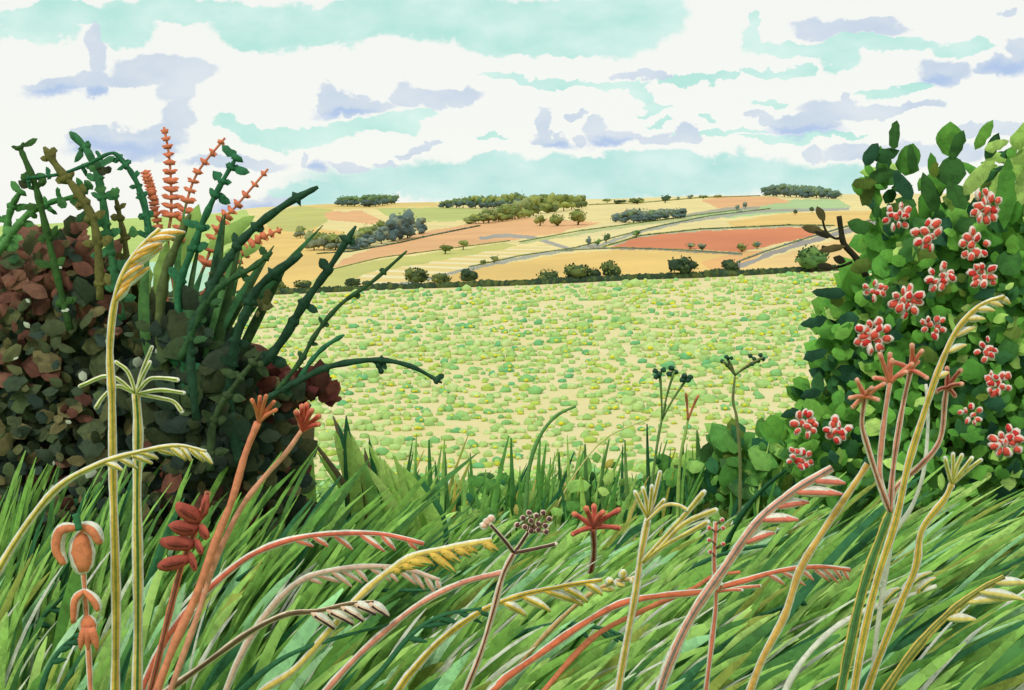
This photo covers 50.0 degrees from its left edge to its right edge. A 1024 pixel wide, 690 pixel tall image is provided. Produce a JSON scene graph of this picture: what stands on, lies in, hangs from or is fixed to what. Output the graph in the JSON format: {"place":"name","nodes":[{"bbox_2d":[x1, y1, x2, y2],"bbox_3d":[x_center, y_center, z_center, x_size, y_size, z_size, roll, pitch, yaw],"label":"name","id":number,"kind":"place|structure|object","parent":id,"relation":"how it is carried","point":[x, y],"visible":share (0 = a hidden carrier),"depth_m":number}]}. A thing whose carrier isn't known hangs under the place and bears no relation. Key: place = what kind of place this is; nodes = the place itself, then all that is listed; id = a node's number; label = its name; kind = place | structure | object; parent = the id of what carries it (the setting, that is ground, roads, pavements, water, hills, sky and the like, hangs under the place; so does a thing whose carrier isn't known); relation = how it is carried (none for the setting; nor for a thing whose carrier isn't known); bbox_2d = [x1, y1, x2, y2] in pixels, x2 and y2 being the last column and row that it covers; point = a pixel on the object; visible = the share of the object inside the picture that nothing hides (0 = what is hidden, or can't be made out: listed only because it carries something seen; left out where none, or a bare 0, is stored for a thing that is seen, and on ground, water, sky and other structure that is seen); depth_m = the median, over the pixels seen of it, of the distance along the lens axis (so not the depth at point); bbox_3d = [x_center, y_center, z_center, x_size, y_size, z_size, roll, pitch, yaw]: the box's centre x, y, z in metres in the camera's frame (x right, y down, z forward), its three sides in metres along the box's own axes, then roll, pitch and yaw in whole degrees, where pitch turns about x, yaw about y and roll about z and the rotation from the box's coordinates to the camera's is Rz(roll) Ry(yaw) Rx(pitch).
{"place":"outdoors","nodes":[
{"label":"outdoors","id":0,"kind":"place"},
{"bbox_2d":[0,210,258,261],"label":"field","id":1,"kind":"structure","parent":0,"point":[137,240],"depth_m":589.33},
{"bbox_2d":[149,257,211,291],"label":"field","id":2,"kind":"structure","parent":0,"point":[205,276],"depth_m":206.72},
{"bbox_2d":[0,427,479,689],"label":"grass","id":3,"kind":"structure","parent":0,"point":[277,565],"depth_m":4.20},
{"bbox_2d":[125,145,443,480],"bbox_3d":[-0.916,-0.106,4.319,1.331,1.332,0.626,0,6,0],"label":"fan stemmed shrub","id":4,"kind":"object","parent":3,"relation":"on","point":[211,363],"visible":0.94,"depth_m":4.22},
{"bbox_2d":[236,225,343,290],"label":"field","id":5,"kind":"structure","parent":0,"point":[306,267],"depth_m":242.65},
{"bbox_2d":[293,220,385,249],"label":"copse","id":6,"kind":"object","parent":5,"relation":"on","point":[325,240],"visible":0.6,"depth_m":263.92},
{"bbox_2d":[266,206,333,231],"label":"field","id":7,"kind":"structure","parent":0,"point":[293,218],"depth_m":525.77},
{"bbox_2d":[325,211,381,223],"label":"field","id":8,"kind":"structure","parent":0,"point":[358,216],"depth_m":532.22},
{"bbox_2d":[303,202,438,208],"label":"field","id":9,"kind":"structure","parent":0,"point":[397,205],"depth_m":779.26},
{"bbox_2d":[334,193,398,206],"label":"copse","id":10,"kind":"object","parent":9,"relation":"on","point":[368,200],"visible":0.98,"depth_m":775.81},
{"bbox_2d":[311,243,515,286],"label":"field","id":11,"kind":"structure","parent":0,"point":[338,276],"depth_m":213.78},
{"bbox_2d":[378,207,481,221],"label":"field","id":12,"kind":"structure","parent":0,"point":[438,214],"depth_m":587.75},
{"bbox_2d":[356,244,552,285],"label":"field","id":13,"kind":"structure","parent":0,"point":[452,264],"depth_m":204.73},
{"bbox_2d":[333,217,600,267],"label":"field","id":14,"kind":"structure","parent":0,"point":[522,226],"depth_m":315.56},
{"bbox_2d":[463,192,587,223],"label":"copse","id":15,"kind":"object","parent":14,"relation":"on","point":[530,205],"visible":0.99,"depth_m":456.08},
{"bbox_2d":[549,213,564,225],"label":"tree","id":16,"kind":"object","parent":14,"relation":"on","point":[556,219],"visible":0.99,"depth_m":362.66},
{"bbox_2d":[568,209,586,224],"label":"tree","id":17,"kind":"object","parent":14,"relation":"on","point":[577,215],"visible":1,"depth_m":364.19},
{"bbox_2d":[0,0,1023,225],"label":"sky","id":18,"kind":"structure","parent":0,"point":[415,100]},
{"bbox_2d":[0,470,1023,689],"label":"grass bank","id":19,"kind":"structure","parent":0,"point":[499,543],"depth_m":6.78},
{"bbox_2d":[23,594,63,639],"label":"grass stalk","id":20,"kind":"object","parent":19,"relation":"on","point":[53,608],"depth_m":3.90},
{"bbox_2d":[38,633,78,689],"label":"grass stalk","id":21,"kind":"object","parent":19,"relation":"on","point":[68,644],"depth_m":3.00},
{"bbox_2d":[51,513,103,689],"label":"orange flower","id":22,"kind":"object","parent":19,"relation":"on","point":[81,552],"visible":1,"depth_m":2.75},
{"bbox_2d":[0,443,212,576],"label":"grass stalk","id":23,"kind":"object","parent":19,"relation":"on","point":[181,451],"depth_m":2.69},
{"bbox_2d":[78,345,185,689],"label":"umbel stalk","id":24,"kind":"object","parent":19,"relation":"on","point":[136,392],"visible":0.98,"depth_m":2.95},
{"bbox_2d":[106,227,184,689],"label":"grass stalk","id":25,"kind":"object","parent":19,"relation":"on","point":[147,249],"depth_m":2.83},
{"bbox_2d":[140,170,178,517],"bbox_3d":[-1.483,0.314,4.682,0.132,2.102,0.034,0,6,0],"label":"dock spike","id":26,"kind":"object","parent":19,"relation":"on","point":[147,179],"visible":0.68,"depth_m":4.57},
{"bbox_2d":[0,131,341,552],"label":"dark shrub","id":27,"kind":"object","parent":19,"relation":"on","point":[57,286],"visible":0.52,"depth_m":4.50},
{"bbox_2d":[160,127,191,504],"bbox_3d":[-1.418,0.208,4.671,0.109,2.237,0.050,0,6,0],"label":"dock spike","id":28,"kind":"object","parent":19,"relation":"on","point":[171,189],"visible":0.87,"depth_m":4.57},
{"bbox_2d":[147,491,210,689],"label":"red leaf spike","id":29,"kind":"object","parent":19,"relation":"on","point":[190,525],"visible":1,"depth_m":2.78},
{"bbox_2d":[171,137,225,504],"bbox_3d":[-1.319,0.249,4.671,0.263,2.234,0.063,0,6,0],"label":"dock spike","id":30,"kind":"object","parent":19,"relation":"on","point":[187,200],"visible":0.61,"depth_m":4.57},
{"bbox_2d":[159,168,268,526],"bbox_3d":[-1.274,0.307,4.678,0.523,2.097,0.048,0,6,0],"label":"dock spike","id":31,"kind":"object","parent":19,"relation":"on","point":[204,262],"visible":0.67,"depth_m":4.58},
{"bbox_2d":[153,394,277,689],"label":"salmon stem","id":32,"kind":"object","parent":19,"relation":"on","point":[261,414],"visible":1,"depth_m":2.76},
{"bbox_2d":[215,562,262,598],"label":"grass stalk","id":33,"kind":"object","parent":19,"relation":"on","point":[238,578],"depth_m":4.01},
{"bbox_2d":[200,227,281,294],"bbox_3d":[-1.289,0.427,4.697,0.656,1.860,0.072,0,6,0],"label":"dock spike","id":34,"kind":"object","parent":19,"relation":"on","point":[258,238],"visible":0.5,"depth_m":4.59},
{"bbox_2d":[168,402,320,689],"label":"salmon stem","id":35,"kind":"object","parent":19,"relation":"on","point":[303,414],"visible":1,"depth_m":2.84},
{"bbox_2d":[162,600,389,689],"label":"grass stalk","id":36,"kind":"object","parent":19,"relation":"on","point":[348,612],"depth_m":2.94},
{"bbox_2d":[143,530,424,689],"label":"grass stalk","id":37,"kind":"object","parent":19,"relation":"on","point":[299,539],"depth_m":3.07},
{"bbox_2d":[237,623,389,689],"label":"grass stalk","id":38,"kind":"object","parent":19,"relation":"on","point":[252,680],"depth_m":3.00},
{"bbox_2d":[223,564,441,689],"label":"grass stalk","id":39,"kind":"object","parent":19,"relation":"on","point":[280,597],"depth_m":3.14},
{"bbox_2d":[281,416,448,555],"bbox_3d":[-0.793,0.758,5.515,0.944,0.805,0.593,0,6,0],"label":"iris tuft","id":40,"kind":"object","parent":19,"relation":"on","point":[378,474],"visible":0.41,"depth_m":5.45},
{"bbox_2d":[258,537,498,689],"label":"grass stalk","id":41,"kind":"object","parent":19,"relation":"on","point":[415,560],"depth_m":2.97},
{"bbox_2d":[357,588,429,592],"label":"grass stalk","id":42,"kind":"object","parent":19,"relation":"on","point":[403,590],"depth_m":4.05},
{"bbox_2d":[322,569,506,689],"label":"grass stalk","id":43,"kind":"object","parent":19,"relation":"on","point":[365,648],"depth_m":2.99},
{"bbox_2d":[357,607,488,689],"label":"grass stalk","id":44,"kind":"object","parent":19,"relation":"on","point":[443,618],"depth_m":3.00},
{"bbox_2d":[428,440,432,487],"bbox_3d":[-0.514,0.914,7.036,0.050,0.618,0.010,0,6,0],"label":"grass spear","id":45,"kind":"object","parent":19,"relation":"on","point":[430,480],"depth_m":7.02},
{"bbox_2d":[393,578,602,689],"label":"grass stalk","id":46,"kind":"object","parent":19,"relation":"on","point":[570,593],"depth_m":2.99},
{"bbox_2d":[463,510,557,689],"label":"forked umbel","id":47,"kind":"object","parent":19,"relation":"on","point":[531,528],"visible":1,"depth_m":2.86},
{"bbox_2d":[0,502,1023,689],"bbox_3d":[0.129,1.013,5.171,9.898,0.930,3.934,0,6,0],"label":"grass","id":48,"kind":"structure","parent":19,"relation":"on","point":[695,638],"depth_m":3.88},
{"bbox_2d":[510,438,516,530],"bbox_3d":[0.013,0.947,7.040,0.055,0.710,0.010,0,6,0],"label":"grass spear","id":49,"kind":"object","parent":19,"relation":"on","point":[512,492],"depth_m":7.03},
{"bbox_2d":[522,405,575,529],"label":"bowing grass","id":50,"kind":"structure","parent":19,"relation":"on","point":[529,466],"depth_m":6.80},
{"bbox_2d":[558,452,563,525],"bbox_3d":[0.322,0.992,7.046,0.054,0.620,0.008,0,6,0],"label":"grass spear","id":51,"kind":"object","parent":19,"relation":"on","point":[560,479],"depth_m":7.03},
{"bbox_2d":[512,621,623,642],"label":"grass stalk","id":52,"kind":"object","parent":19,"relation":"on","point":[612,633],"depth_m":4.10},
{"bbox_2d":[517,569,633,664],"bbox_3d":[0.161,1.056,3.777,0.064,0.748,0.760,-6,8,-41],"label":"grass stalk","id":53,"kind":"object","parent":19,"relation":"on","point":[606,587],"depth_m":3.67},
{"bbox_2d":[584,444,590,510],"bbox_3d":[0.489,0.966,7.042,0.059,0.672,0.010,0,6,0],"label":"grass spear","id":54,"kind":"object","parent":19,"relation":"on","point":[587,495],"depth_m":7.03},
{"bbox_2d":[570,503,620,573],"bbox_3d":[0.349,0.990,4.863,0.214,0.743,0.678,0,6,0],"label":"red star umbel","id":55,"kind":"object","parent":19,"relation":"on","point":[594,521],"visible":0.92,"depth_m":4.55},
{"bbox_2d":[548,418,649,529],"bbox_3d":[0.531,0.869,6.932,0.672,0.834,0.014,0,6,0],"label":"tan stem","id":56,"kind":"object","parent":19,"relation":"on","point":[595,447],"visible":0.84,"depth_m":6.91},
{"bbox_2d":[600,440,609,521],"bbox_3d":[0.592,0.953,7.041,0.063,0.698,0.010,0,6,0],"label":"grass spear","id":57,"kind":"object","parent":19,"relation":"on","point":[602,498],"depth_m":7.03},
{"bbox_2d":[398,417,827,539],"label":"undergrowth","id":58,"kind":"object","parent":19,"relation":"on","point":[713,468],"visible":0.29,"depth_m":6.94},
{"bbox_2d":[624,440,628,498],"bbox_3d":[0.743,0.913,7.037,0.053,0.618,0.008,0,6,0],"label":"grass spear","id":59,"kind":"object","parent":19,"relation":"on","point":[626,485],"depth_m":7.03},
{"bbox_2d":[542,570,740,689],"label":"grass stalk","id":60,"kind":"object","parent":19,"relation":"on","point":[580,649],"depth_m":3.10},
{"bbox_2d":[646,424,650,498],"bbox_3d":[0.883,0.862,7.031,0.054,0.721,0.008,0,6,0],"label":"grass spear","id":61,"kind":"object","parent":19,"relation":"on","point":[648,466],"depth_m":7.02},
{"bbox_2d":[614,470,717,689],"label":"yellow umbel","id":62,"kind":"object","parent":19,"relation":"on","point":[649,510],"visible":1,"depth_m":2.89},
{"bbox_2d":[487,564,850,689],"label":"grass stalk","id":63,"kind":"object","parent":19,"relation":"on","point":[503,680],"depth_m":3.04},
{"bbox_2d":[647,365,692,542],"bbox_3d":[0.955,0.697,6.678,0.277,1.161,0.084,0,6,0],"label":"umbel plant","id":64,"kind":"object","parent":19,"relation":"on","point":[673,371],"visible":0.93,"depth_m":6.64},
{"bbox_2d":[676,393,698,518],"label":"pink shoot","id":65,"kind":"object","parent":19,"relation":"on","point":[680,456],"visible":0.93,"depth_m":6.80},
{"bbox_2d":[696,430,702,520],"bbox_3d":[1.205,0.881,7.033,0.061,0.683,0.010,0,6,0],"label":"grass spear","id":66,"kind":"object","parent":19,"relation":"on","point":[699,508],"depth_m":7.02},
{"bbox_2d":[672,544,767,580],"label":"grass stalk","id":67,"kind":"object","parent":19,"relation":"on","point":[705,561],"depth_m":4.79},
{"bbox_2d":[703,517,761,689],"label":"seed stem","id":68,"kind":"object","parent":19,"relation":"on","point":[713,552],"visible":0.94,"depth_m":3.03},
{"bbox_2d":[720,353,765,522],"bbox_3d":[1.388,0.660,6.675,0.274,1.236,0.085,0,6,0],"label":"umbel plant","id":69,"kind":"object","parent":19,"relation":"on","point":[731,367],"visible":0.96,"depth_m":6.67},
{"bbox_2d":[655,465,845,689],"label":"grass stalk","id":70,"kind":"object","parent":19,"relation":"on","point":[786,500],"depth_m":2.81},
{"bbox_2d":[721,469,786,552],"bbox_3d":[1.214,0.952,5.718,0.058,0.747,0.625,-2,7,-21],"label":"grass stalk","id":71,"kind":"object","parent":19,"relation":"on","point":[741,514],"depth_m":5.69},
{"bbox_2d":[752,601,806,619],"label":"grass stalk","id":72,"kind":"object","parent":19,"relation":"on","point":[780,608],"depth_m":4.12},
{"bbox_2d":[746,462,869,689],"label":"grass stalk","id":73,"kind":"object","parent":19,"relation":"on","point":[805,559],"depth_m":2.87},
{"bbox_2d":[782,571,937,689],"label":"grass stalk","id":74,"kind":"object","parent":19,"relation":"on","point":[923,581],"depth_m":2.99},
{"bbox_2d":[759,120,1023,532],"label":"flowering bush","id":75,"kind":"object","parent":19,"relation":"on","point":[937,267],"visible":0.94,"depth_m":4.66},
{"bbox_2d":[836,343,963,689],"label":"flower","id":76,"kind":"object","parent":19,"relation":"on","point":[909,370],"visible":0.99,"depth_m":2.79},
{"bbox_2d":[871,384,929,665],"bbox_3d":[1.022,0.775,2.948,0.154,1.353,0.016,0,6,0],"label":"grass stalk","id":77,"kind":"object","parent":19,"relation":"on","point":[905,516],"depth_m":2.92},
{"bbox_2d":[862,452,982,689],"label":"yellow umbel","id":78,"kind":"object","parent":19,"relation":"on","point":[954,476],"visible":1,"depth_m":2.87},
{"bbox_2d":[850,294,1010,689],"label":"grass stalk","id":79,"kind":"object","parent":19,"relation":"on","point":[960,330],"depth_m":2.74},
{"bbox_2d":[880,575,1023,689],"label":"grass stalk","id":80,"kind":"object","parent":19,"relation":"on","point":[988,593],"depth_m":2.94},
{"bbox_2d":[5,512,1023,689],"bbox_3d":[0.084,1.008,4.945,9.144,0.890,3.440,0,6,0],"label":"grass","id":81,"kind":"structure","parent":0,"point":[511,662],"depth_m":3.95},
{"bbox_2d":[232,270,871,479],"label":"crop field","id":82,"kind":"structure","parent":0,"point":[582,407],"depth_m":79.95},
{"bbox_2d":[168,264,838,297],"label":"hedge","id":83,"kind":"object","parent":82,"relation":"on","point":[718,272],"visible":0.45,"depth_m":157.76},
{"bbox_2d":[536,269,557,277],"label":"bush","id":84,"kind":"object","parent":82,"relation":"on","point":[549,274],"visible":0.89,"depth_m":158.96},
{"bbox_2d":[563,263,590,277],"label":"bush","id":85,"kind":"object","parent":82,"relation":"on","point":[573,270],"visible":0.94,"depth_m":157.94},
{"bbox_2d":[599,260,620,275],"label":"bush","id":86,"kind":"object","parent":82,"relation":"on","point":[608,268],"visible":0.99,"depth_m":159.24},
{"bbox_2d":[667,255,698,273],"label":"tree","id":87,"kind":"object","parent":82,"relation":"on","point":[684,264],"visible":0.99,"depth_m":157.41},
{"bbox_2d":[794,244,829,271],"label":"tree","id":88,"kind":"object","parent":82,"relation":"on","point":[811,257],"visible":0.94,"depth_m":156.03},
{"bbox_2d":[425,250,727,282],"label":"field","id":89,"kind":"structure","parent":0,"point":[632,262],"depth_m":194.07},
{"bbox_2d":[403,267,429,282],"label":"tree","id":90,"kind":"object","parent":89,"relation":"on","point":[411,275],"visible":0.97,"depth_m":159.60},
{"bbox_2d":[430,273,451,282],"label":"tree","id":91,"kind":"object","parent":89,"relation":"on","point":[439,277],"visible":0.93,"depth_m":160.23},
{"bbox_2d":[459,268,477,281],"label":"tree","id":92,"kind":"object","parent":89,"relation":"on","point":[468,274],"visible":0.94,"depth_m":160.81},
{"bbox_2d":[185,193,974,282],"bbox_3d":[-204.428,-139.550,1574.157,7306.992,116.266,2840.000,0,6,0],"label":"hill","id":93,"kind":"structure","parent":0,"point":[603,213],"depth_m":429.49},
{"bbox_2d":[338,209,427,249],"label":"copse","id":94,"kind":"object","parent":93,"relation":"on","point":[400,227],"visible":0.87,"depth_m":291.80},
{"bbox_2d":[316,225,480,253],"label":"hedgerow","id":95,"kind":"object","parent":93,"relation":"on","point":[397,242],"visible":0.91,"depth_m":286.34},
{"bbox_2d":[334,240,509,268],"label":"hedgerow","id":96,"kind":"object","parent":93,"relation":"on","point":[417,252],"visible":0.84,"depth_m":239.01},
{"bbox_2d":[438,190,526,208],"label":"copse","id":97,"kind":"object","parent":93,"relation":"on","point":[490,200],"visible":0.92,"depth_m":651.06},
{"bbox_2d":[479,233,572,251],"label":"lane","id":98,"kind":"structure","parent":93,"relation":"on","point":[519,237],"depth_m":294.75},
{"bbox_2d":[519,216,699,244],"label":"lane","id":99,"kind":"structure","parent":93,"relation":"on","point":[602,229],"depth_m":326.74},
{"bbox_2d":[468,208,770,266],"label":"hedgerow","id":100,"kind":"object","parent":93,"relation":"on","point":[619,235],"visible":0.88,"depth_m":287.26},
{"bbox_2d":[398,207,848,283],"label":"lane","id":101,"kind":"structure","parent":93,"relation":"on","point":[525,257],"depth_m":286.47},
{"bbox_2d":[518,209,739,241],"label":"hedgerow","id":102,"kind":"object","parent":93,"relation":"on","point":[625,224],"visible":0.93,"depth_m":348.58},
{"bbox_2d":[558,247,741,253],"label":"hedgerow","id":103,"kind":"object","parent":93,"relation":"on","point":[650,248],"visible":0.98,"depth_m":226.60},
{"bbox_2d":[589,246,741,255],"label":"lane","id":104,"kind":"structure","parent":93,"relation":"on","point":[686,251],"depth_m":219.35},
{"bbox_2d":[588,195,759,204],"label":"hedgerow","id":105,"kind":"object","parent":93,"relation":"on","point":[672,199],"visible":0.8,"depth_m":734.75},
{"bbox_2d":[602,224,834,246],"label":"hedgerow","id":106,"kind":"object","parent":93,"relation":"on","point":[632,237],"visible":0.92,"depth_m":302.25},
{"bbox_2d":[682,206,759,217],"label":"lane","id":107,"kind":"structure","parent":93,"relation":"on","point":[730,208],"depth_m":508.51},
{"bbox_2d":[613,226,830,245],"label":"lane","id":108,"kind":"structure","parent":93,"relation":"on","point":[769,227],"depth_m":297.43},
{"bbox_2d":[760,183,841,198],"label":"copse","id":109,"kind":"object","parent":93,"relation":"on","point":[804,191],"visible":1,"depth_m":737.30},
{"bbox_2d":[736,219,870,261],"bbox_3d":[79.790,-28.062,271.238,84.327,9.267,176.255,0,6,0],"label":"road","id":110,"kind":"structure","parent":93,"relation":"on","point":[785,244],"depth_m":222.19},
{"bbox_2d":[738,221,875,267],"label":"lane","id":111,"kind":"structure","parent":93,"relation":"on","point":[787,248],"depth_m":217.84},
{"bbox_2d":[572,217,703,239],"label":"field","id":112,"kind":"structure","parent":0,"point":[599,234],"depth_m":314.37},
{"bbox_2d":[610,207,686,222],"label":"copse","id":113,"kind":"object","parent":112,"relation":"on","point":[636,215],"visible":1,"depth_m":372.89},
{"bbox_2d":[612,227,813,251],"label":"field","id":114,"kind":"structure","parent":0,"point":[726,240],"depth_m":254.61},
{"bbox_2d":[701,250,763,268],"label":"field","id":115,"kind":"structure","parent":0,"point":[713,263],"depth_m":191.64},
{"bbox_2d":[702,196,789,208],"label":"field","id":116,"kind":"structure","parent":0,"point":[723,202],"depth_m":665.55},
{"bbox_2d":[697,199,851,217],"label":"field","id":117,"kind":"structure","parent":0,"point":[809,203],"depth_m":553.32},
{"bbox_2d":[740,236,860,269],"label":"field","id":118,"kind":"structure","parent":0,"point":[783,260],"depth_m":183.93},
{"bbox_2d":[721,259,739,270],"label":"tree","id":119,"kind":"object","parent":118,"relation":"on","point":[730,264],"visible":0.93,"depth_m":159.22},
{"bbox_2d":[727,211,917,226],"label":"field","id":120,"kind":"structure","parent":0,"point":[799,218],"depth_m":353.66},
{"bbox_2d":[709,459,1023,685],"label":"grass","id":121,"kind":"structure","parent":0,"point":[844,543],"depth_m":4.11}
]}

